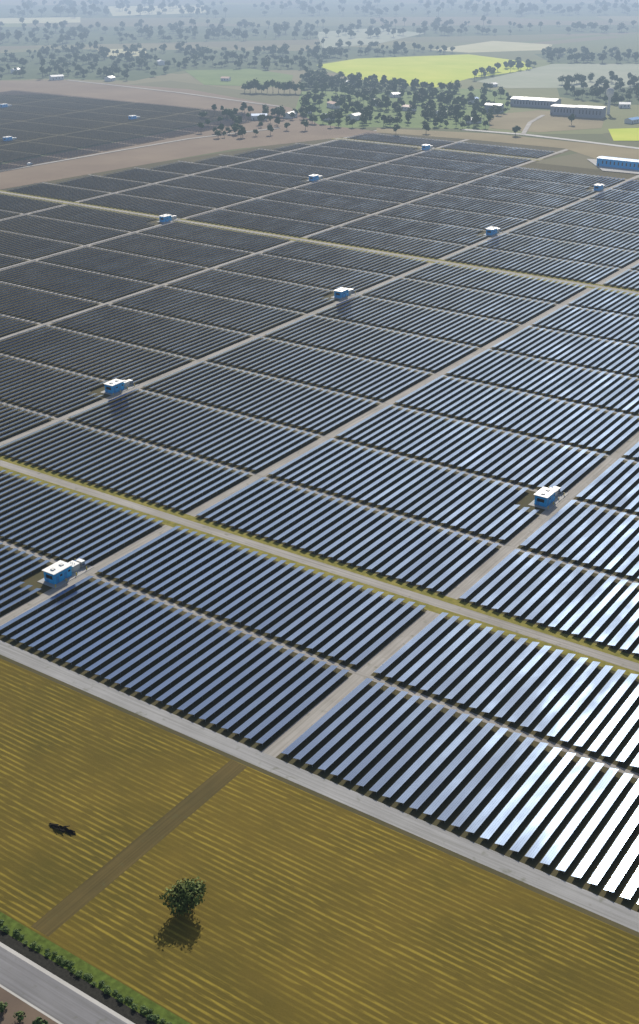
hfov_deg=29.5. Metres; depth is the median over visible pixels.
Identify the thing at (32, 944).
verge scrub
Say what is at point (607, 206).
solar array
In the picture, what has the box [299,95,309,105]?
tree
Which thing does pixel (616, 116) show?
ground
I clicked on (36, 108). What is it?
array
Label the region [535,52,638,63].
scrub under trees
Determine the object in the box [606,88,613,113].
water tower
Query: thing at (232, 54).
tree
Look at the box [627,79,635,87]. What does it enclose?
tree
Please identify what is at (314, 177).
inverter station
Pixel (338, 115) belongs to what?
tree
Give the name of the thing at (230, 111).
tree
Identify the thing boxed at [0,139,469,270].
service road
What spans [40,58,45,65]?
tree
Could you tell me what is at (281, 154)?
solar array
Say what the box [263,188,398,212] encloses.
solar array
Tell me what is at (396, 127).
road tree
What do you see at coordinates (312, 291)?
solar array
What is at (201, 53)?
tree
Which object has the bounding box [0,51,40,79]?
scrub under trees
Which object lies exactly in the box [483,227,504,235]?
inverter station
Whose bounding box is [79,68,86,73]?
tree
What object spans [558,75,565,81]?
tree
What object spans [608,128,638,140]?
field crop
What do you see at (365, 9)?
tree
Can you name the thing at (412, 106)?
tree
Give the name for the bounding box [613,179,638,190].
solar array
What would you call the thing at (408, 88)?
scrub under trees
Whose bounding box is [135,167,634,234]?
cross path
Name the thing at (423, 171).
solar array
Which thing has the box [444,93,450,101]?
tree
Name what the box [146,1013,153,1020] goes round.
verge scrub
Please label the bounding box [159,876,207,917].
field tree
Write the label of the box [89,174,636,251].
cross path
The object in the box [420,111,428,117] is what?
tree
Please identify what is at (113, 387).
inverter station
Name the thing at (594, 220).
solar array
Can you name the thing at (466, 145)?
solar array
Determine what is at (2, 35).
tree
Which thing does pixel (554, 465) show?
solar array
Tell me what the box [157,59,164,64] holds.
house
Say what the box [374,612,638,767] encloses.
solar array
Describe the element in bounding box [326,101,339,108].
house
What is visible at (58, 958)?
verge scrub
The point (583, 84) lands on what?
tree
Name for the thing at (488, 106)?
factory store
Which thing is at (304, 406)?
solar array
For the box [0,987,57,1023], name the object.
orchard soil
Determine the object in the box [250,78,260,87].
windbreak
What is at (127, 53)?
tree
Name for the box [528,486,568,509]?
inverter station
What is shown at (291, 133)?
dirt field
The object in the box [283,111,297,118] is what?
house
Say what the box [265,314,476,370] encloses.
solar array
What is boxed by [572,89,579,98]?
tree
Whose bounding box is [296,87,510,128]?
scrub under trees
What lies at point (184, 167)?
solar array
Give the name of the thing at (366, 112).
tree
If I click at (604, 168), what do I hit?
substation pad
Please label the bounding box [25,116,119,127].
array
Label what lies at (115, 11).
pale field top
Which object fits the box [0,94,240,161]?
solar panel array
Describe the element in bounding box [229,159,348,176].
solar array
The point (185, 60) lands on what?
tree
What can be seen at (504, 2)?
tree
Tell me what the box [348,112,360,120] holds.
house
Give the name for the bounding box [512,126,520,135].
road tree
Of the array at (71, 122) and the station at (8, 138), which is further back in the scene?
the array at (71, 122)
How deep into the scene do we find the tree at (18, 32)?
1877.50 m
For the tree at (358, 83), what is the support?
on the scrub under trees at (408, 88)
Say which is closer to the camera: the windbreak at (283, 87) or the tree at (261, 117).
the tree at (261, 117)
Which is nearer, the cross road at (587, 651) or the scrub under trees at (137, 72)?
the cross road at (587, 651)
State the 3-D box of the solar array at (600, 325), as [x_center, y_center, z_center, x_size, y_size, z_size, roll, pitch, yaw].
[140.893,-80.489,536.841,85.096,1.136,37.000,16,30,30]
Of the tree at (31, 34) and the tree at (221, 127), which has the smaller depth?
the tree at (221, 127)
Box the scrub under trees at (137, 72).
[41,49,322,80]
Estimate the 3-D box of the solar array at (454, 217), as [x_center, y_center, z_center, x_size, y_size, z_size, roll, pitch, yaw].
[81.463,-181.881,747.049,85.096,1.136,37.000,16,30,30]
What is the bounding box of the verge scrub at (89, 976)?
[85,973,92,979]
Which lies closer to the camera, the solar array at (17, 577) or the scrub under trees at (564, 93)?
the solar array at (17, 577)
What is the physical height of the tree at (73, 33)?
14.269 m
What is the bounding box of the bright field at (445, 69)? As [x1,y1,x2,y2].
[317,54,532,87]
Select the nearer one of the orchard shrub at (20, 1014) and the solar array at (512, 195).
the orchard shrub at (20, 1014)
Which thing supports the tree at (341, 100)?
on the scrub under trees at (416, 119)
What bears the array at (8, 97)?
on the ground at (616, 116)
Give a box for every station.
[0,103,11,107]
[3,136,17,141]
[37,558,93,588]
[100,379,137,395]
[129,115,139,119]
[157,214,179,222]
[306,174,325,181]
[330,287,357,299]
[419,144,433,149]
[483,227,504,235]
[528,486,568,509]
[592,183,607,190]
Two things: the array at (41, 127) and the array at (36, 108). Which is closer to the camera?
the array at (41, 127)
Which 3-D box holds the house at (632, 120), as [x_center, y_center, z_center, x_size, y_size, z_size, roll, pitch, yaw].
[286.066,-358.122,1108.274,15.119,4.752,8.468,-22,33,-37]
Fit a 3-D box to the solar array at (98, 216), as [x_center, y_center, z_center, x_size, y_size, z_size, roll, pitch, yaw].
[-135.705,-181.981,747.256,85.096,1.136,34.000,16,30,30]
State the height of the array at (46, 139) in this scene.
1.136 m
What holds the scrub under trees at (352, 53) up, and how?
on the ground at (616, 116)
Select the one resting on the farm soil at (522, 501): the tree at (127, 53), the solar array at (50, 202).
the solar array at (50, 202)
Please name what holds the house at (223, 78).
on the ground at (616, 116)
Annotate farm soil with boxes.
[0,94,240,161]
[0,129,638,936]
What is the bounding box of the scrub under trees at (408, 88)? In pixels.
[301,77,426,91]
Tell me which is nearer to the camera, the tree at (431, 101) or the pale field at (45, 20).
the tree at (431, 101)
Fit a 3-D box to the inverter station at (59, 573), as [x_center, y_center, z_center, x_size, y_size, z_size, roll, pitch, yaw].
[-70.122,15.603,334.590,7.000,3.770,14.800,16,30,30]
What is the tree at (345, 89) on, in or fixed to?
on the scrub under trees at (416, 119)
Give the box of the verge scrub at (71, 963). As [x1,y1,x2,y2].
[66,961,74,967]
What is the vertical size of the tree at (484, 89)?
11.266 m
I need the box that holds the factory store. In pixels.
[484,103,503,112]
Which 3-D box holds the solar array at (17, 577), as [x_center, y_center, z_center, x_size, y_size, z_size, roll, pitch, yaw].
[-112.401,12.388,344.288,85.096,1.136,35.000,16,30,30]
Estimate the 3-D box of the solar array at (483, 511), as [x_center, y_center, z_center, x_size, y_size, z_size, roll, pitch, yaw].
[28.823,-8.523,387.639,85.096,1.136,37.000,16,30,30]
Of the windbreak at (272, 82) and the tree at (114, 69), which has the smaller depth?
the windbreak at (272, 82)
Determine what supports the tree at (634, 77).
on the scrub under trees at (564, 93)
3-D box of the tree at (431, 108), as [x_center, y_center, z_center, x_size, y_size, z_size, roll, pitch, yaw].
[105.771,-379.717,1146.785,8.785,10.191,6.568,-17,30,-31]
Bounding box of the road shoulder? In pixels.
[0,931,156,1023]
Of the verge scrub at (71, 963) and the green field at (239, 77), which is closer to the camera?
the verge scrub at (71, 963)
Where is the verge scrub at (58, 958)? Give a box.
[55,955,64,961]
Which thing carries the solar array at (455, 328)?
on the farm soil at (522, 501)
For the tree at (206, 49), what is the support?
on the scrub under trees at (137, 72)
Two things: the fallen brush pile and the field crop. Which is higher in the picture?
the field crop
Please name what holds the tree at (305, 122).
on the dirt field at (291, 133)
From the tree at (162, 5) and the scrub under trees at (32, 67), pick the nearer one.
the scrub under trees at (32, 67)
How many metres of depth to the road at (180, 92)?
1301.36 m
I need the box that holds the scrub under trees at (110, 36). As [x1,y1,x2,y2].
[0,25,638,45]
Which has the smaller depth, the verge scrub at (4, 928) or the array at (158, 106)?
the verge scrub at (4, 928)
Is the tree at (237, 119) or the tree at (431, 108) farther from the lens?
the tree at (431, 108)
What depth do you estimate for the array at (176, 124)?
1092.03 m
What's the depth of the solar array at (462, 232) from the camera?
716.16 m
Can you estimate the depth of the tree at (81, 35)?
1863.24 m
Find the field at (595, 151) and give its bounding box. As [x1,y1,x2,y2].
[377,128,638,159]
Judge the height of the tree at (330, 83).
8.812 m
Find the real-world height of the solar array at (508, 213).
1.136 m
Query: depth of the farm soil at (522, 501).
419.69 m
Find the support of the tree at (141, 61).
on the scrub under trees at (137, 72)
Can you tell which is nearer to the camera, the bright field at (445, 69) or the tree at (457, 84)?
the tree at (457, 84)
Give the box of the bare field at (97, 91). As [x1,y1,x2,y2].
[0,80,321,126]
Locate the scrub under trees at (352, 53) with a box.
[316,45,464,62]
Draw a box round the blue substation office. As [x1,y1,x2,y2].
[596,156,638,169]
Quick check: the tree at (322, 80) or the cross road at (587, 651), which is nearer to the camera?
the cross road at (587, 651)
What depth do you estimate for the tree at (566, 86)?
1302.25 m
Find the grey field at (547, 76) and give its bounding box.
[478,64,638,87]
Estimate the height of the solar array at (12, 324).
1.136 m
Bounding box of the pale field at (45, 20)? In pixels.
[0,17,79,22]
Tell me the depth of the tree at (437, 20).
2160.59 m
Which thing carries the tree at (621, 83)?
on the scrub under trees at (564, 93)
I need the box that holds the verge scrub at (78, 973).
[74,970,82,976]
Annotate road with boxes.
[0,130,376,220]
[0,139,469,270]
[0,149,567,339]
[0,175,638,445]
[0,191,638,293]
[0,259,638,625]
[0,460,638,671]
[0,946,126,1023]
[69,80,283,106]
[261,431,638,757]
[334,138,541,159]
[521,115,544,133]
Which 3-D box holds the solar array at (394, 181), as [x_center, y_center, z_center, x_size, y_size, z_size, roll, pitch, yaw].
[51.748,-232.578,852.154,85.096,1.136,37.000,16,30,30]
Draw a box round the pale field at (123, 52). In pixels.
[97,48,146,56]
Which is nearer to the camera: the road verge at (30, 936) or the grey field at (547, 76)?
the road verge at (30, 936)
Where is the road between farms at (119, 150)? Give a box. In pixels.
[0,128,276,171]
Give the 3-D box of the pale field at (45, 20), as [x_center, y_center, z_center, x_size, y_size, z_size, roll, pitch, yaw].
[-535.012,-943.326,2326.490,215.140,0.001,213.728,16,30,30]
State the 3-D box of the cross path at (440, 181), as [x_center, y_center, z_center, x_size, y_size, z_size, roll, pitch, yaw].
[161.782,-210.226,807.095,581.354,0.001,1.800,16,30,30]
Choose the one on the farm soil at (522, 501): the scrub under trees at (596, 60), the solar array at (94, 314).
the solar array at (94, 314)
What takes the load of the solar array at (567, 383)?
on the farm soil at (522, 501)
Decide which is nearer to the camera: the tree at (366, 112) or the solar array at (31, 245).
the solar array at (31, 245)
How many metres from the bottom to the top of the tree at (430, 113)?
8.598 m
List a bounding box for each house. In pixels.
[49,74,63,79]
[104,76,114,80]
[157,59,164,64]
[221,76,230,80]
[251,113,266,119]
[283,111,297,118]
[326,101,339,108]
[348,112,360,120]
[389,92,400,97]
[401,104,416,110]
[465,117,481,123]
[618,102,630,107]
[624,117,638,123]
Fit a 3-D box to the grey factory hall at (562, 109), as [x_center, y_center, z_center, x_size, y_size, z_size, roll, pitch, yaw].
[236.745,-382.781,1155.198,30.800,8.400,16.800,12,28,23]
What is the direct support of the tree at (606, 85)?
on the scrub under trees at (564, 93)
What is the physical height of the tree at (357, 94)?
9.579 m
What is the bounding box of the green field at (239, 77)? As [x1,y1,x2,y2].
[185,69,292,86]
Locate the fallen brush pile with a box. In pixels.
[49,823,75,835]
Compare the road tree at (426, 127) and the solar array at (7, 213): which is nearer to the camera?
the solar array at (7, 213)
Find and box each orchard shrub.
[0,1001,7,1012]
[13,1011,25,1021]
[32,1017,47,1023]
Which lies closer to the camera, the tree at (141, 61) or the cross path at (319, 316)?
the cross path at (319, 316)
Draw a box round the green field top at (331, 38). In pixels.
[318,28,423,47]
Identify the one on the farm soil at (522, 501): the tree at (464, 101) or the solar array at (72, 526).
the solar array at (72, 526)
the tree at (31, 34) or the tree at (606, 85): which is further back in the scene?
the tree at (31, 34)
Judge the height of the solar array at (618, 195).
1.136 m
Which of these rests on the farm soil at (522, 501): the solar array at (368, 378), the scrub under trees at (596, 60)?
the solar array at (368, 378)
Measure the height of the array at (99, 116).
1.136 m
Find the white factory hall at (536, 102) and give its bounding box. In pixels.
[510,96,560,107]
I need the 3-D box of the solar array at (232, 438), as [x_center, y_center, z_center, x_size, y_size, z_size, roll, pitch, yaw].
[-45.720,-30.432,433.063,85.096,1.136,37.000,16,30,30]
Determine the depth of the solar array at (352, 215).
760.65 m
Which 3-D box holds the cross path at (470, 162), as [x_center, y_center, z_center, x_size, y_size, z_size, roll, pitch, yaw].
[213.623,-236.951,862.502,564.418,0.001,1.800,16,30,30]
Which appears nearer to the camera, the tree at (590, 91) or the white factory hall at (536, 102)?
the white factory hall at (536, 102)
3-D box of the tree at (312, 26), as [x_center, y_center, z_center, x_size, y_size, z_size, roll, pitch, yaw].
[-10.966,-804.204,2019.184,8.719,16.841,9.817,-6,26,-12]
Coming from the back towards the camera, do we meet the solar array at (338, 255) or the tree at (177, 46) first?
the tree at (177, 46)
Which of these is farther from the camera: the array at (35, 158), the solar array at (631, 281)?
the array at (35, 158)
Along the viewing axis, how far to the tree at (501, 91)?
1268.83 m
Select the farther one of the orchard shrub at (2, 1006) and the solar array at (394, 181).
the solar array at (394, 181)
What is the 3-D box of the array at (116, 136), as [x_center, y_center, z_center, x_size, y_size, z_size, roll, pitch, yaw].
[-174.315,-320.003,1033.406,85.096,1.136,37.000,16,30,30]
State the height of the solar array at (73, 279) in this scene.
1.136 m
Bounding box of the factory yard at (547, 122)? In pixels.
[489,110,604,131]
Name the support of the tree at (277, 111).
on the scrub under trees at (308, 115)
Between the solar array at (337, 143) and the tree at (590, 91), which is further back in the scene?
the tree at (590, 91)
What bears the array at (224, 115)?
on the ground at (616, 116)
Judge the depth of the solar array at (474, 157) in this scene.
937.71 m
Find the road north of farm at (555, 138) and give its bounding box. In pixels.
[462,129,638,148]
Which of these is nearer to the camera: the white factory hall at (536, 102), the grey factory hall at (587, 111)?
the grey factory hall at (587, 111)
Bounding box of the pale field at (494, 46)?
[434,41,551,52]
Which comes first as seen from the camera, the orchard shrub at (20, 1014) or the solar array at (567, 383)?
the orchard shrub at (20, 1014)
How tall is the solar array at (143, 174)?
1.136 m
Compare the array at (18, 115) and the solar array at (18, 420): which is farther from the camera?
the array at (18, 115)
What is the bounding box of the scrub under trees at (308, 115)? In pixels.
[196,114,317,124]
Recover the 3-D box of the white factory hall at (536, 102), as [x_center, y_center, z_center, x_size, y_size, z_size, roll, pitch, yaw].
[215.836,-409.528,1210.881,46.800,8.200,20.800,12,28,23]
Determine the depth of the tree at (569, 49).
1681.05 m
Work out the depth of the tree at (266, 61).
1516.52 m
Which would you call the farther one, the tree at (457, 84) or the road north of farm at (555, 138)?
the tree at (457, 84)
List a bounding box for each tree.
[0,32,5,42]
[14,30,23,36]
[28,31,34,37]
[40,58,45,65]
[44,22,50,30]
[49,53,55,59]
[56,6,64,15]
[71,30,76,38]
[77,32,85,39]
[78,42,85,48]
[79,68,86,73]
[98,45,105,51]
[100,51,107,56]
[109,65,117,72]
[123,51,131,56]
[138,58,144,68]
[158,29,164,34]
[159,2,165,11]
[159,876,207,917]
[169,25,176,30]
[175,42,182,51]
[176,28,183,34]
[182,58,188,62]
[184,27,190,35]
[185,5,193,12]
[198,49,204,58]
[203,46,210,55]
[211,104,216,114]
[212,9,218,16]
[214,130,221,135]
[217,123,223,133]
[226,109,234,115]
[228,51,236,57]
[232,116,239,123]
[234,28,242,38]
[237,129,244,134]
[241,102,246,113]
[257,114,264,121]
[264,59,269,69]
[267,125,273,134]
[275,109,281,117]
[282,23,289,30]
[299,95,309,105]
[300,112,306,118]
[301,119,308,129]
[310,24,314,32]
[312,45,320,51]
[319,77,326,82]
[320,113,327,119]
[325,47,333,56]
[328,81,335,89]
[335,112,342,118]
[337,96,346,107]
[341,86,348,92]
[348,74,357,81]
[354,91,360,99]
[355,79,363,90]
[360,115,366,122]
[361,6,368,12]
[362,88,368,94]
[363,109,369,122]
[367,30,373,37]
[367,92,375,98]
[368,98,374,105]
[376,101,383,109]
[380,115,386,125]
[385,117,394,122]
[393,116,401,122]
[393,124,399,131]
[409,103,416,108]
[410,79,416,85]
[416,27,422,33]
[416,86,425,93]
[420,96,426,102]
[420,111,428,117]
[421,103,428,109]
[422,124,430,130]
[425,99,434,105]
[427,105,434,110]
[427,111,434,119]
[433,16,441,23]
[433,116,440,126]
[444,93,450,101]
[445,81,454,89]
[447,110,453,115]
[453,107,458,115]
[454,81,461,89]
[458,111,463,117]
[461,98,466,104]
[470,4,477,13]
[473,114,479,121]
[480,86,487,93]
[481,97,486,107]
[487,114,493,123]
[494,62,500,70]
[497,88,504,97]
[501,0,508,8]
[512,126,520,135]
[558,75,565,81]
[563,83,570,90]
[566,6,573,11]
[566,47,573,54]
[568,113,574,124]
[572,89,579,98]
[581,82,587,89]
[587,72,594,80]
[589,87,596,98]
[591,22,597,28]
[592,88,599,99]
[596,78,603,85]
[597,86,605,92]
[599,53,606,62]
[602,3,608,10]
[603,82,608,93]
[613,96,619,101]
[617,81,624,89]
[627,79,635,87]
[630,75,638,81]
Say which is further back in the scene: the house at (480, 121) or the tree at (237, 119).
the house at (480, 121)
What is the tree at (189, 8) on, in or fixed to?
on the scrub under trees
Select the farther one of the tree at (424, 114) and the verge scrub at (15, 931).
the tree at (424, 114)
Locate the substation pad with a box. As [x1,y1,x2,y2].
[588,159,638,173]
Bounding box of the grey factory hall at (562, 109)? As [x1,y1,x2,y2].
[550,104,576,115]
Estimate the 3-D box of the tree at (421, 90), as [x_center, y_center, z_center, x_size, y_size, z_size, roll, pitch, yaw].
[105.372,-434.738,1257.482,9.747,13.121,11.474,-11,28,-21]
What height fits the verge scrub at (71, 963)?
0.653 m
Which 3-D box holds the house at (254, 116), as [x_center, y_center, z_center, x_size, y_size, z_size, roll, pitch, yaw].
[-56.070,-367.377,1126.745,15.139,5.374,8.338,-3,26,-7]
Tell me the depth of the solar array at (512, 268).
641.14 m
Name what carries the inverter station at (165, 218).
on the farm soil at (522, 501)
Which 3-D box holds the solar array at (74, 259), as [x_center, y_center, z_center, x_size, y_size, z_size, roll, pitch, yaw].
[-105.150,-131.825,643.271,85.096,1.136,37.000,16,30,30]
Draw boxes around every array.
[0,90,69,98]
[0,95,42,103]
[0,104,78,114]
[0,110,48,119]
[0,121,88,133]
[0,128,54,139]
[0,141,100,157]
[0,150,60,164]
[0,162,24,169]
[0,192,62,212]
[0,209,19,216]
[0,214,128,243]
[0,229,79,258]
[0,253,26,266]
[0,260,154,300]
[0,282,96,321]
[0,314,36,335]
[0,325,191,383]
[0,354,106,413]
[0,402,51,437]
[0,420,248,511]
[0,470,162,566]
[0,543,50,614]
[0,576,348,745]
[8,182,108,200]
[22,100,103,109]
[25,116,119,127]
[30,135,131,150]
[32,203,157,230]
[41,245,205,283]
[50,96,131,105]
[52,304,249,355]
[56,111,146,122]
[57,175,147,191]
[64,129,166,142]
[68,389,318,470]
[82,193,212,217]
[87,107,173,117]
[91,232,250,266]
[97,526,424,665]
[98,124,196,136]
[103,167,184,181]
[112,285,302,333]
[116,102,202,112]
[120,183,248,206]
[130,118,218,130]
[141,220,289,250]
[142,361,377,432]
[150,161,219,173]
[156,114,248,125]
[158,174,284,195]
[168,268,333,310]
[186,109,277,119]
[188,208,329,235]
[194,155,251,164]
[195,166,308,185]
[197,477,499,592]
[208,336,429,399]
[219,253,391,292]
[224,198,365,223]
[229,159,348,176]
[235,148,282,157]
[263,151,375,169]
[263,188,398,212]
[263,240,427,275]
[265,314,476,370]
[269,438,538,540]
[276,143,308,150]
[281,678,638,903]
[292,145,404,161]
[296,179,428,201]
[308,226,465,257]
[317,295,517,344]
[321,139,419,153]
[331,170,455,191]
[336,405,604,493]
[344,214,487,244]
[347,132,451,147]
[360,162,483,181]
[362,277,555,322]
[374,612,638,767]
[380,203,525,231]
[389,155,507,173]
[396,375,638,450]
[405,262,586,300]
[410,193,554,218]
[414,149,531,165]
[440,184,579,206]
[443,141,552,156]
[445,246,618,282]
[447,349,638,413]
[459,549,638,655]
[468,175,595,197]
[478,233,638,265]
[492,326,638,376]
[494,166,624,186]
[509,220,638,248]
[520,500,638,578]
[533,305,638,342]
[537,209,638,231]
[566,198,638,216]
[568,287,638,314]
[576,458,638,511]
[590,188,638,203]
[603,269,638,287]
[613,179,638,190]
[624,442,638,456]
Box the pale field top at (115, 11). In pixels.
[108,5,205,15]
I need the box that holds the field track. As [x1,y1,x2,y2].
[31,760,246,936]
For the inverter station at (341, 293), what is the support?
on the farm soil at (522, 501)
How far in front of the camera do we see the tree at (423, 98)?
1215.08 m
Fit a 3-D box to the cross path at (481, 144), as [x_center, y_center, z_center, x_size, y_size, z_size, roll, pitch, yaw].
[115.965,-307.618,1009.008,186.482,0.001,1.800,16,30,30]
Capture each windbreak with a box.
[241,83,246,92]
[246,81,254,92]
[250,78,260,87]
[257,85,264,92]
[263,80,270,92]
[270,79,275,86]
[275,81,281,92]
[279,82,287,92]
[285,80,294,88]
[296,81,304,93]
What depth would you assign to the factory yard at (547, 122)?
1110.04 m
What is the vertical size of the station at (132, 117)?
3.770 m
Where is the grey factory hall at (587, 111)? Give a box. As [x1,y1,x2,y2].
[574,105,605,118]
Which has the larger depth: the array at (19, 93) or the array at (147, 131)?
the array at (19, 93)
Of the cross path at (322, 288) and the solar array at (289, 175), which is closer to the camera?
the cross path at (322, 288)
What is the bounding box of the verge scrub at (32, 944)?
[29,941,37,947]
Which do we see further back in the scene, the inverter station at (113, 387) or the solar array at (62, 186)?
the solar array at (62, 186)
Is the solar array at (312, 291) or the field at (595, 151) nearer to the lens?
the solar array at (312, 291)
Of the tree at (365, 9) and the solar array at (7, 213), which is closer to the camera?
the solar array at (7, 213)
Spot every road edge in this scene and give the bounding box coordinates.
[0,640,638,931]
[0,942,134,1023]
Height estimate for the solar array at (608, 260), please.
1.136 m
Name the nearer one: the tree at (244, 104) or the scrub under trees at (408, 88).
the tree at (244, 104)
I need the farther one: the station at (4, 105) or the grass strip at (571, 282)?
the station at (4, 105)
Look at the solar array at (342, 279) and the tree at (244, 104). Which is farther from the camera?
the tree at (244, 104)
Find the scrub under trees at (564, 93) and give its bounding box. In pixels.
[557,87,638,105]
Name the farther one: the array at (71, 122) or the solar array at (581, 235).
the array at (71, 122)
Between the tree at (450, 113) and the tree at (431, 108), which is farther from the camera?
the tree at (431, 108)
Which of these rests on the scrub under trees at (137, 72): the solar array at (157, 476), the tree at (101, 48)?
the tree at (101, 48)
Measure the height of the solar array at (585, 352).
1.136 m
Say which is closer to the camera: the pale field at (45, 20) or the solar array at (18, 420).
the solar array at (18, 420)
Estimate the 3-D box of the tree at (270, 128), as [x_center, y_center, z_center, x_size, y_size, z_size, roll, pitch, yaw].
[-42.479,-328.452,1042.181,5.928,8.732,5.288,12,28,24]
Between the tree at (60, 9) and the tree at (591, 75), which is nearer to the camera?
the tree at (591, 75)
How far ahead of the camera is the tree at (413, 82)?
1330.62 m
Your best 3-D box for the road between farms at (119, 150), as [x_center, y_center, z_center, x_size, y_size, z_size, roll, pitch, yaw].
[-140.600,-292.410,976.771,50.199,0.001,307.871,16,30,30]
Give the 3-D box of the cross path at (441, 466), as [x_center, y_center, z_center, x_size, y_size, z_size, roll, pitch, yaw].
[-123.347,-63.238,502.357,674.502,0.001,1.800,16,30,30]
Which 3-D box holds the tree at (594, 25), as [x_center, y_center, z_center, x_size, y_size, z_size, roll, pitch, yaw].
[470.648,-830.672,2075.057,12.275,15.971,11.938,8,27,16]
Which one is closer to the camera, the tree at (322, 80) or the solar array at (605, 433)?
the solar array at (605, 433)
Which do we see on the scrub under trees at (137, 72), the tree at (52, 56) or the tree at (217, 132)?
the tree at (52, 56)
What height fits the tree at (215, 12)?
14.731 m
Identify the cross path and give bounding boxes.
[0,209,635,317]
[0,230,638,346]
[0,253,638,379]
[0,281,635,416]
[0,353,638,517]
[0,401,638,582]
[0,540,638,778]
[2,314,638,462]
[42,182,638,271]
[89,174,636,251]
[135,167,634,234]
[181,161,638,219]
[224,155,632,204]
[263,149,638,192]
[299,143,637,180]
[381,134,562,152]
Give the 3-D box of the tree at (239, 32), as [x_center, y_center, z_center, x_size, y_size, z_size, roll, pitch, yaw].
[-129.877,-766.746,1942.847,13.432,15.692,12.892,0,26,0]
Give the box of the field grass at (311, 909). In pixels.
[0,658,638,1023]
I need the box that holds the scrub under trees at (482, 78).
[470,66,534,80]
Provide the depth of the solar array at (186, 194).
806.26 m
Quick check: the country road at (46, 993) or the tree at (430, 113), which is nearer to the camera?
the country road at (46, 993)
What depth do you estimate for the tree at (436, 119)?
1084.31 m
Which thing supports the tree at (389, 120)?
on the scrub under trees at (416, 119)
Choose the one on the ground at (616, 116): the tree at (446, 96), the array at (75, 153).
the array at (75, 153)
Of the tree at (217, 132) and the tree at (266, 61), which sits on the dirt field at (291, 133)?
the tree at (217, 132)
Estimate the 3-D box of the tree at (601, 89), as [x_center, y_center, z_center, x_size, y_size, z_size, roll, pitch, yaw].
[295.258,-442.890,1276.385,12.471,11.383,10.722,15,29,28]
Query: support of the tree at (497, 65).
on the scrub under trees at (482, 78)
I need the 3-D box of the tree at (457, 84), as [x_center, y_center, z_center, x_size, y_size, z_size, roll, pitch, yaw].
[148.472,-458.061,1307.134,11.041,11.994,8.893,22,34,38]
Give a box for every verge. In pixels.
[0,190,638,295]
[0,455,638,678]
[0,912,189,1023]
[332,138,542,160]
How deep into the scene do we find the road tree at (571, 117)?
1093.51 m
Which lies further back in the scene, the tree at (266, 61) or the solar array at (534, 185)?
the tree at (266, 61)
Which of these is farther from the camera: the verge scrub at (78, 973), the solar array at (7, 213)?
the solar array at (7, 213)
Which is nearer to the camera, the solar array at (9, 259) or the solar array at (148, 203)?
the solar array at (9, 259)
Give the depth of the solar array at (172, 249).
671.59 m
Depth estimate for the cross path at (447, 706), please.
291.33 m
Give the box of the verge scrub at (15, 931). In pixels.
[12,929,20,933]
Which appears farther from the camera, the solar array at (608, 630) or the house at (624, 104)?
the house at (624, 104)
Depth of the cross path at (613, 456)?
469.57 m
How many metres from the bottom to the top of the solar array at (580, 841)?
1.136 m
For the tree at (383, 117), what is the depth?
1084.95 m
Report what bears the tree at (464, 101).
on the scrub under trees at (416, 119)
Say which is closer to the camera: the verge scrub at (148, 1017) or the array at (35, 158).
the verge scrub at (148, 1017)
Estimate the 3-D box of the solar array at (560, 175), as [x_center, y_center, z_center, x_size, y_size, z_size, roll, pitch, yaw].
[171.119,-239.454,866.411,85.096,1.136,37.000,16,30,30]
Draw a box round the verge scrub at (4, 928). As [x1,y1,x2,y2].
[0,925,7,930]
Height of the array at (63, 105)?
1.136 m
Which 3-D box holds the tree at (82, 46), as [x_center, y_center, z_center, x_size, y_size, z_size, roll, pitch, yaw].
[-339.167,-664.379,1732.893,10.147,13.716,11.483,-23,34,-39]
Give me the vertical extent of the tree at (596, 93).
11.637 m
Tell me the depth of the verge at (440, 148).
975.91 m
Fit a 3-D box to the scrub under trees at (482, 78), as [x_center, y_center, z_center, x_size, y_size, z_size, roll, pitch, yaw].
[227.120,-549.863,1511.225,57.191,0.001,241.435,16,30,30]
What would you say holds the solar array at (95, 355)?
on the farm soil at (522, 501)
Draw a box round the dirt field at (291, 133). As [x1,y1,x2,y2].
[0,116,378,188]
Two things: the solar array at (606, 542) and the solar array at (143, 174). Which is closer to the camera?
the solar array at (606, 542)
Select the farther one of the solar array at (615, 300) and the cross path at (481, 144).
the cross path at (481, 144)
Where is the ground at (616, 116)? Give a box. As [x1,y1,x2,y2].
[0,0,638,1008]

